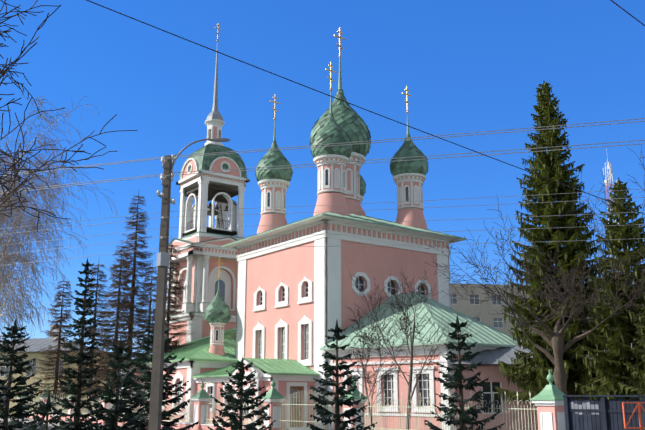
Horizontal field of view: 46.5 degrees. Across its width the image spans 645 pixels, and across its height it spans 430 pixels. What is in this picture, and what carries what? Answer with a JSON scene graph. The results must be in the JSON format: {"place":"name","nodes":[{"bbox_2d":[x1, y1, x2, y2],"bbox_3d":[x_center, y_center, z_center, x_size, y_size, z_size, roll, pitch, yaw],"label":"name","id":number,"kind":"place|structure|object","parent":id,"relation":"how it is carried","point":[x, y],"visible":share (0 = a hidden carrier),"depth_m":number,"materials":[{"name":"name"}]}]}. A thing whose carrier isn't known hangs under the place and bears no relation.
{"place":"outdoors","nodes":[
{"label":"outdoors","id":0,"kind":"place"},
{"bbox_2d":[0,420,59,429],"bbox_3d":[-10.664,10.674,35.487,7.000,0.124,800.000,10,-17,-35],"label":"asphalt road","id":1,"kind":"structure","parent":0,"point":[50,427],"depth_m":48.78,"materials":[{"name":"grey asphalt"}]},
{"bbox_2d":[0,419,94,428],"bbox_3d":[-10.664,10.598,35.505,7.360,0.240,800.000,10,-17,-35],"label":"street kerbs","id":2,"kind":"structure","parent":1,"relation":"on","point":[37,422],"depth_m":56.06,"materials":[{"name":"concrete"}]},
{"bbox_2d":[0,418,136,428],"bbox_3d":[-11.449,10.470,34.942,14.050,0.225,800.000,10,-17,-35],"label":"street pavement","id":3,"kind":"structure","parent":0,"point":[30,419],"depth_m":58.79,"materials":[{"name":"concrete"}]},
{"bbox_2d":[148,138,229,429],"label":"utility pole with lamp","id":4,"kind":"object","parent":3,"relation":"on","point":[162,265],"visible":0.98,"depth_m":21.79,"materials":[{"name":"concrete"}]},
{"bbox_2d":[0,0,644,369],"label":"overhead wires","id":5,"kind":"object","parent":4,"relation":"attached to","point":[346,164],"visible":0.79,"depth_m":20.67,"materials":[{"name":"metal"}]},
{"bbox_2d":[0,0,644,388],"label":"sky","id":6,"kind":"structure","parent":0,"point":[466,66],"materials":[{"name":"blue"}]},
{"label":"ground","id":7,"kind":"structure","parent":0,"visible":0},
{"bbox_2d":[0,319,44,429],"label":"spruce tree","id":8,"kind":"object","parent":7,"relation":"on","point":[19,409],"visible":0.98,"depth_m":27.34,"materials":[{"name":"green plant"}]},
{"bbox_2d":[23,391,70,429],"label":"spruce tree","id":9,"kind":"object","parent":7,"relation":"on","point":[44,410],"visible":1,"depth_m":23.88,"materials":[{"name":"green plant"}]},
{"bbox_2d":[0,95,99,368],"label":"birch tree","id":10,"kind":"object","parent":7,"relation":"on","point":[10,258],"visible":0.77,"depth_m":45.34,"materials":[{"name":"brown plant"}]},
{"bbox_2d":[32,277,77,407],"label":"larch tree","id":11,"kind":"object","parent":7,"relation":"on","point":[60,319],"visible":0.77,"depth_m":64.47,"materials":[{"name":"brown plant"}]},
{"bbox_2d":[0,325,115,415],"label":"yellow house","id":12,"kind":"structure","parent":7,"relation":"on","point":[38,345],"depth_m":69.83,"materials":[{"name":"paint"}]},
{"bbox_2d":[0,136,116,337],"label":"birch tree","id":13,"kind":"object","parent":7,"relation":"on","point":[45,230],"visible":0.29,"depth_m":52.09,"materials":[{"name":"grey plant"}]},
{"bbox_2d":[0,0,137,231],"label":"tree branches","id":14,"kind":"object","parent":7,"relation":"on","point":[3,72],"visible":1,"depth_m":14.89,"materials":[{"name":"brown plant"}]},
{"bbox_2d":[50,257,103,429],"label":"spruce tree","id":15,"kind":"object","parent":7,"relation":"on","point":[78,423],"visible":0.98,"depth_m":32.93,"materials":[{"name":"green plant"}]},
{"bbox_2d":[55,263,118,413],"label":"larch tree","id":16,"kind":"object","parent":7,"relation":"on","point":[96,286],"visible":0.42,"depth_m":58.45,"materials":[{"name":"brown plant"}]},
{"bbox_2d":[82,240,141,395],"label":"larch tree","id":17,"kind":"object","parent":7,"relation":"on","point":[117,324],"visible":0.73,"depth_m":56.98,"materials":[{"name":"brown plant"}]},
{"bbox_2d":[81,339,147,429],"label":"spruce tree","id":18,"kind":"object","parent":7,"relation":"on","point":[112,419],"visible":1,"depth_m":26.95,"materials":[{"name":"green plant"}]},
{"bbox_2d":[95,194,156,378],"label":"larch tree","id":19,"kind":"object","parent":7,"relation":"on","point":[133,287],"visible":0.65,"depth_m":61.82,"materials":[{"name":"brown plant"}]},
{"bbox_2d":[123,262,169,373],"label":"larch tree","id":20,"kind":"object","parent":7,"relation":"on","point":[151,295],"visible":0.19,"depth_m":63.60,"materials":[{"name":"brown plant"}]},
{"bbox_2d":[112,320,198,429],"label":"spruce tree","id":21,"kind":"object","parent":7,"relation":"on","point":[167,376],"visible":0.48,"depth_m":30.78,"materials":[{"name":"green plant"}]},
{"bbox_2d":[137,242,193,354],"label":"larch tree","id":22,"kind":"object","parent":7,"relation":"on","point":[169,300],"visible":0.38,"depth_m":59.04,"materials":[{"name":"brown plant"}]},
{"bbox_2d":[207,356,275,429],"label":"spruce tree","id":23,"kind":"object","parent":7,"relation":"on","point":[235,402],"visible":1,"depth_m":25.99,"materials":[{"name":"green plant"}]},
{"bbox_2d":[17,369,565,429],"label":"fence","id":24,"kind":"object","parent":7,"relation":"on","point":[548,400],"visible":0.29,"depth_m":31.79,"materials":[{"name":"pink paint"}]},
{"bbox_2d":[121,23,516,429],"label":"church","id":25,"kind":"structure","parent":7,"relation":"on","point":[275,308],"depth_m":49.43,"materials":[{"name":"pink paint"}]},
{"bbox_2d":[306,320,376,429],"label":"spruce tree","id":26,"kind":"object","parent":7,"relation":"on","point":[323,412],"visible":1,"depth_m":25.78,"materials":[{"name":"green plant"}]},
{"bbox_2d":[345,303,415,429],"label":"bare tree","id":27,"kind":"object","parent":7,"relation":"on","point":[370,345],"visible":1,"depth_m":32.87,"materials":[{"name":"brown plant"}]},
{"bbox_2d":[349,269,478,429],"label":"bare tree","id":28,"kind":"object","parent":7,"relation":"on","point":[400,307],"visible":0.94,"depth_m":35.23,"materials":[{"name":"brown plant"}]},
{"bbox_2d":[424,315,504,429],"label":"spruce tree","id":29,"kind":"object","parent":7,"relation":"on","point":[458,377],"visible":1,"depth_m":25.10,"materials":[{"name":"green plant"}]},
{"bbox_2d":[421,198,644,394],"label":"bare tree","id":30,"kind":"object","parent":7,"relation":"on","point":[559,347],"visible":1,"depth_m":29.21,"materials":[{"name":"brown plant"}]},
{"bbox_2d":[451,338,634,429],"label":"pink outbuilding","id":31,"kind":"structure","parent":7,"relation":"on","point":[487,367],"depth_m":38.81,"materials":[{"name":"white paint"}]},
{"bbox_2d":[450,283,642,337],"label":"apartment building","id":32,"kind":"structure","parent":7,"relation":"on","point":[473,309],"depth_m":105.49,"materials":[{"name":"white paint"}]},
{"bbox_2d":[494,81,619,403],"bbox_3d":[11.714,1.862,37.669,6.456,18.441,6.504,10,-17,-35],"label":"spruce tree","id":33,"kind":"object","parent":7,"relation":"on","point":[571,248],"visible":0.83,"depth_m":37.02,"materials":[{"name":"green plant"}]},
{"bbox_2d":[563,395,644,429],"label":"hoarding","id":34,"kind":"object","parent":7,"relation":"on","point":[602,412],"visible":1,"depth_m":21.49,"materials":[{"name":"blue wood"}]},
{"bbox_2d":[574,177,644,399],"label":"spruce tree","id":35,"kind":"object","parent":7,"relation":"on","point":[612,337],"visible":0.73,"depth_m":33.10,"materials":[{"name":"green plant"}]},
{"bbox_2d":[577,145,644,318],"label":"bare tree","id":36,"kind":"object","parent":7,"relation":"on","point":[597,231],"visible":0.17,"depth_m":48.12,"materials":[{"name":"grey plant"}]},
{"bbox_2d":[603,148,624,273],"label":"telecom mast","id":37,"kind":"object","parent":7,"relation":"on","point":[608,176],"visible":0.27,"depth_m":251.10,"materials":[{"name":"white metal"}]},
{"bbox_2d":[618,278,644,425],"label":"spruce tree","id":38,"kind":"object","parent":7,"relation":"on","point":[639,371],"visible":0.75,"depth_m":30.20,"materials":[{"name":"green plant"}]},
{"bbox_2d":[622,402,644,429],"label":"metal frame","id":39,"kind":"object","parent":7,"relation":"on","point":[639,405],"visible":1,"depth_m":19.97,"materials":[{"name":"paint"}]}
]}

